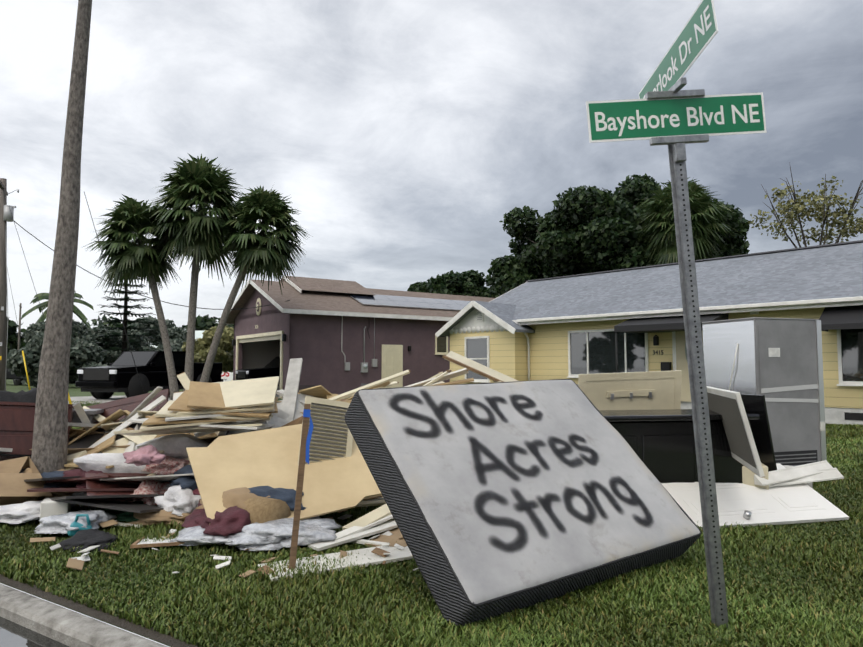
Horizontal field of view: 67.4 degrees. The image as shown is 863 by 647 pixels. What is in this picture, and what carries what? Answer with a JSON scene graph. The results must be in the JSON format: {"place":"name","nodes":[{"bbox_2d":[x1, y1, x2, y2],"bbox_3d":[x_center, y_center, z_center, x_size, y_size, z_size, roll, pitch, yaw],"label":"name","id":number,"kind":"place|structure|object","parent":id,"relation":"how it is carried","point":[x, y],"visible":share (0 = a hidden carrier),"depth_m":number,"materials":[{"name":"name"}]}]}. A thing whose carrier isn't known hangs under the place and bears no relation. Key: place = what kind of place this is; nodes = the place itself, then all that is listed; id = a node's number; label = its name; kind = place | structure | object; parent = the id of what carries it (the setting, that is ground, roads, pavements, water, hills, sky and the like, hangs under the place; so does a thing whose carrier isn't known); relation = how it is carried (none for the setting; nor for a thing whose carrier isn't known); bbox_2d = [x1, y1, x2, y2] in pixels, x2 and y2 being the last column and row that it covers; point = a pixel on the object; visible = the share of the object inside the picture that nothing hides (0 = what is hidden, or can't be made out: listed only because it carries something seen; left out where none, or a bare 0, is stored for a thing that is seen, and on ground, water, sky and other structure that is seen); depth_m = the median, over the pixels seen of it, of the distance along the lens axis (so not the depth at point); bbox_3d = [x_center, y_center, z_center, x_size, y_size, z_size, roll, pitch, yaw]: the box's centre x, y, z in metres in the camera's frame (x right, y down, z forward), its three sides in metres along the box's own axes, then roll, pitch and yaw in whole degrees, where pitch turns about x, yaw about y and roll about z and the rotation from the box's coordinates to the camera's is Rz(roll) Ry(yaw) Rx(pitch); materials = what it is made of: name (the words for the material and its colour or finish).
{"place":"outdoors","nodes":[
{"label":"outdoors","id":0,"kind":"place"},
{"bbox_2d":[17,303,21,349],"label":"utility pole","id":1,"kind":"object","parent":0,"point":[20,306],"visible":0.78,"depth_m":78.80,"materials":[{"name":"brown wood"}]},
{"bbox_2d":[0,379,862,646],"bbox_3d":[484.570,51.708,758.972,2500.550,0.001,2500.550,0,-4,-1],"label":"ground","id":2,"kind":"structure","parent":0,"point":[74,390],"depth_m":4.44,"materials":[{"name":"green plant"}]},
{"bbox_2d":[6,366,22,385],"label":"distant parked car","id":3,"kind":"object","parent":2,"relation":"on","point":[16,379],"visible":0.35,"depth_m":43.65,"materials":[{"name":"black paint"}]},
{"bbox_2d":[0,388,74,505],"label":"panels","id":4,"kind":"object","parent":2,"relation":"on","point":[17,412],"visible":0.44,"depth_m":6.59,"materials":[{"name":"brown wood"}]},
{"bbox_2d":[21,291,93,328],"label":"palm tree","id":5,"kind":"object","parent":2,"relation":"on","point":[76,311],"visible":0.33,"depth_m":60.70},
{"bbox_2d":[31,0,91,473],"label":"palm trunk","id":6,"kind":"object","parent":2,"relation":"on","point":[50,442],"visible":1,"depth_m":6.43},
{"bbox_2d":[7,192,143,403],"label":"guy wires","id":7,"kind":"object","parent":2,"relation":"on","point":[69,400],"visible":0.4,"depth_m":18.71,"materials":[{"name":"yellow"}]},
{"bbox_2d":[72,409,103,423],"bbox_3d":[-4.556,1.385,7.363,1.500,0.800,0.700,1,-4,-13],"label":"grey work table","id":8,"kind":"object","parent":2,"relation":"on","point":[90,413],"visible":0.17,"depth_m":7.23,"materials":[{"name":"grey metal"}]},
{"bbox_2d":[0,574,201,646],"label":"soil strip","id":9,"kind":"object","parent":2,"relation":"on","point":[169,640],"depth_m":3.38,"materials":[{"name":"brown soil"}]},
{"bbox_2d":[6,316,233,387],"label":"trees","id":10,"kind":"object","parent":2,"relation":"on","point":[85,352],"depth_m":45.18,"materials":[{"name":"green plant"}]},
{"bbox_2d":[6,314,233,353],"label":"trees","id":11,"kind":"object","parent":2,"relation":"on","point":[205,322],"depth_m":96.12,"materials":[{"name":"green plant"}]},
{"bbox_2d":[84,278,162,358],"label":"pine tree","id":12,"kind":"object","parent":2,"relation":"on","point":[126,312],"visible":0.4,"depth_m":43.43,"materials":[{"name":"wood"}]},
{"bbox_2d":[83,194,185,399],"bbox_3d":[-10.517,-0.871,23.143,3.530,7.457,3.287,0,-4,-1],"label":"palm tree","id":13,"kind":"object","parent":2,"relation":"on","point":[134,258],"visible":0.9,"depth_m":22.64,"materials":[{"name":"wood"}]},
{"bbox_2d":[0,178,289,390],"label":"utility pole","id":14,"kind":"object","parent":2,"relation":"on","point":[6,215],"visible":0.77,"depth_m":23.68,"materials":[{"name":"brown wood"}]},
{"bbox_2d":[23,428,269,509],"bbox_3d":[-2.958,1.434,6.070,2.767,1.022,3.977,2,-4,-30],"label":"debris","id":15,"kind":"object","parent":2,"relation":"on","point":[238,497],"visible":0.12,"depth_m":5.01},
{"bbox_2d":[81,389,168,500],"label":"boards","id":16,"kind":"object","parent":15,"relation":"on","point":[130,404],"depth_m":5.99,"materials":[{"name":"brown wood"}]},
{"bbox_2d":[0,444,342,553],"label":"soaked clothes and bags","id":17,"kind":"object","parent":2,"relation":"on","point":[262,520],"visible":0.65,"depth_m":4.89,"materials":[{"name":"fabric"}]},
{"bbox_2d":[73,434,209,473],"bbox_3d":[-2.731,1.315,6.373,1.296,0.489,0.764,1,-4,-11],"label":"cloth heap","id":18,"kind":"object","parent":17,"relation":"on","point":[175,445],"visible":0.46,"depth_m":6.04,"materials":[{"name":"fabric"}]},
{"bbox_2d":[68,395,280,403],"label":"driveway slab","id":19,"kind":"structure","parent":2,"relation":"on","point":[89,399],"depth_m":24.94,"materials":[{"name":"concrete"}]},
{"bbox_2d":[75,351,222,398],"bbox_3d":[-11.526,2.128,27.099,2.240,1.950,6.080,-2,-4,22],"label":"black pickup truck","id":20,"kind":"object","parent":19,"relation":"on","point":[119,374],"visible":0.67,"depth_m":25.42,"materials":[{"name":"black paint"}]},
{"bbox_2d":[0,424,381,523],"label":"large debris sheets","id":21,"kind":"object","parent":2,"relation":"on","point":[220,465],"visible":0.52,"depth_m":5.34,"materials":[{"name":"beige wood"}]},
{"bbox_2d":[150,330,233,349],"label":"distant bungalow","id":22,"kind":"object","parent":2,"relation":"on","point":[198,334],"depth_m":63.75,"materials":[{"name":"white paint"}]},
{"bbox_2d":[140,154,245,390],"bbox_3d":[-8.291,-1.585,22.988,4.054,8.803,3.935,0,-4,-1],"label":"palm tree","id":23,"kind":"object","parent":2,"relation":"on","point":[199,232],"visible":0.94,"depth_m":22.38,"materials":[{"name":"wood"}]},
{"bbox_2d":[181,326,233,372],"bbox_3d":[-12.225,1.504,38.087,3.501,2.858,4.713,-1,-4,20],"label":"shrub foliage","id":24,"kind":"object","parent":2,"relation":"on","point":[202,348],"visible":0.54,"depth_m":36.75,"materials":[{"name":"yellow plant"}]},
{"bbox_2d":[30,497,418,577],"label":"litter","id":25,"kind":"object","parent":2,"relation":"on","point":[49,507],"visible":0.42,"depth_m":4.60,"materials":[{"name":"white plastic"}]},
{"bbox_2d":[221,371,232,381],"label":"sign","id":26,"kind":"object","parent":2,"relation":"on","point":[227,376],"visible":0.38,"depth_m":44.34,"materials":[{"name":"white plastic"}]},
{"bbox_2d":[0,358,500,508],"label":"wood planks","id":27,"kind":"object","parent":2,"relation":"on","point":[209,413],"visible":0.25,"depth_m":6.42,"materials":[{"name":"beige wood"}]},
{"bbox_2d":[298,396,352,465],"bbox_3d":[-0.906,0.989,5.626,0.566,0.718,0.189,2,-4,-25],"label":"louvered shutter","id":28,"kind":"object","parent":27,"relation":"on","point":[331,437],"depth_m":5.65,"materials":[{"name":"grey wood"}]},
{"bbox_2d":[200,186,309,381],"bbox_3d":[-6.067,-1.074,22.850,3.462,7.841,3.435,3,-5,-40],"label":"palm tree","id":29,"kind":"object","parent":2,"relation":"on","point":[264,251],"visible":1,"depth_m":22.32,"materials":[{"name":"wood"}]},
{"bbox_2d":[114,497,412,580],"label":"broken boards","id":30,"kind":"object","parent":2,"relation":"on","point":[375,521],"visible":0.35,"depth_m":4.57,"materials":[{"name":"wood"}]},
{"bbox_2d":[289,404,313,568],"bbox_3d":[-0.833,1.070,4.081,0.160,1.119,0.052,3,-5,-38],"label":"wooden stake","id":31,"kind":"object","parent":2,"relation":"on","point":[306,435],"visible":0.87,"depth_m":4.08,"materials":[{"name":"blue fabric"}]},
{"bbox_2d":[226,276,494,398],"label":"taupe house","id":32,"kind":"structure","parent":2,"relation":"on","point":[338,337],"depth_m":28.38,"materials":[{"name":"paint"}]},
{"bbox_2d":[234,356,279,385],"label":"car","id":33,"kind":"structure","parent":32,"relation":"on","point":[271,368],"depth_m":28.84,"materials":[{"name":"black paint"}]},
{"bbox_2d":[407,269,500,297],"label":"tree","id":34,"kind":"object","parent":2,"relation":"on","point":[468,283],"visible":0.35,"depth_m":46.20,"materials":[{"name":"green plant"}]},
{"bbox_2d":[71,401,862,478],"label":"lawn grass","id":35,"kind":"structure","parent":2,"relation":"on","point":[842,444],"depth_m":10.00,"materials":[{"name":"green plant"}]},
{"bbox_2d":[442,351,517,381],"bbox_3d":[1.270,1.002,7.483,2.179,1.390,0.910,-1,-4,19],"label":"wooden board","id":36,"kind":"object","parent":2,"relation":"on","point":[474,366],"visible":0.04,"depth_m":7.57,"materials":[{"name":"beige wood"}]},
{"bbox_2d":[345,379,700,627],"bbox_3d":[0.607,0.966,4.129,1.970,0.327,1.475,1,39,-36],"label":"mattress","id":37,"kind":"object","parent":2,"relation":"on","point":[500,498],"visible":0.98,"depth_m":3.81,"materials":[{"name":"white fabric"}]},
{"bbox_2d":[578,370,681,409],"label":"drawer","id":38,"kind":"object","parent":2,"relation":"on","point":[654,390],"depth_m":6.50,"materials":[{"name":"beige wood"}]},
{"bbox_2d":[435,240,862,424],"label":"yellow house","id":39,"kind":"structure","parent":2,"relation":"on","point":[571,327],"depth_m":18.40,"materials":[{"name":"yellow wood"}]},
{"bbox_2d":[586,0,766,627],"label":"street sign post","id":40,"kind":"object","parent":2,"relation":"on","point":[664,109],"visible":1,"depth_m":3.22,"materials":[{"name":"metal"}]},
{"bbox_2d":[634,177,737,264],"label":"fronds","id":41,"kind":"object","parent":2,"relation":"on","point":[703,210],"visible":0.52,"depth_m":32.88,"materials":[{"name":"green plant"}]},
{"bbox_2d":[599,394,776,482],"bbox_3d":[2.140,1.171,5.938,1.957,1.039,0.720,1,-4,-9],"label":"black cabinet","id":42,"kind":"object","parent":2,"relation":"on","point":[661,442],"visible":0.31,"depth_m":5.66,"materials":[{"name":"black paint"}]},
{"bbox_2d":[707,386,764,477],"bbox_3d":[2.564,0.871,5.620,0.180,0.613,1.876,-1,-4,15],"label":"door","id":43,"kind":"structure","parent":42,"relation":"attached to","point":[728,405],"depth_m":5.10,"materials":[{"name":"grey"}]},
{"bbox_2d":[661,463,848,528],"bbox_3d":[2.400,1.464,5.519,2.030,0.359,0.760,1,-4,-14],"label":"white panel","id":44,"kind":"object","parent":2,"relation":"on","point":[742,503],"depth_m":5.43,"materials":[{"name":"white wood"}]},
{"bbox_2d":[754,460,843,486],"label":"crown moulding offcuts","id":45,"kind":"object","parent":44,"relation":"on","point":[824,470],"visible":0.9,"depth_m":5.81,"materials":[{"name":"white wood"}]},
{"bbox_2d":[742,463,768,489],"bbox_3d":[2.900,1.494,6.138,0.350,0.420,0.900,-1,-4,15],"label":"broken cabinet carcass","id":46,"kind":"object","parent":2,"relation":"on","point":[747,476],"visible":0.12,"depth_m":5.70},
{"bbox_2d":[702,317,826,465],"bbox_3d":[3.854,0.882,7.570,0.971,1.838,0.850,1,-4,-18],"label":"refrigerator","id":47,"kind":"object","parent":2,"relation":"on","point":[777,363],"visible":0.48,"depth_m":7.24,"materials":[{"name":"silver metal"}]},
{"bbox_2d":[783,465,812,488],"bbox_3d":[2.854,1.557,6.183,1.600,0.300,0.300,1,-4,-14],"label":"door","id":48,"kind":"structure","parent":2,"relation":"on","point":[809,484],"depth_m":6.23,"materials":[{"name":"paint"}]},
{"bbox_2d":[0,0,862,646],"label":"sky","id":49,"kind":"structure","parent":0,"point":[401,134],"materials":[{"name":"grey"}]},
{"bbox_2d":[485,173,750,294],"bbox_3d":[11.846,-2.530,40.361,16.742,13.013,13.637,0,-4,-1],"label":"oak","id":50,"kind":"object","parent":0,"point":[584,230],"depth_m":36.62,"materials":[{"name":"green plant"}]},
{"bbox_2d":[748,162,862,247],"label":"sparse tree","id":51,"kind":"object","parent":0,"point":[802,211],"depth_m":30.21,"materials":[{"name":"green plant"}]},
{"label":"road","id":52,"kind":"structure","parent":0,"visible":0},
{"bbox_2d":[0,617,68,646],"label":"gutter water","id":53,"kind":"structure","parent":52,"relation":"on","point":[12,634],"depth_m":3.29,"materials":[{"name":"black liquid"}]},
{"bbox_2d":[0,584,166,646],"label":"kerb","id":54,"kind":"structure","parent":52,"relation":"on","point":[67,627],"depth_m":3.31,"materials":[{"name":"concrete"}]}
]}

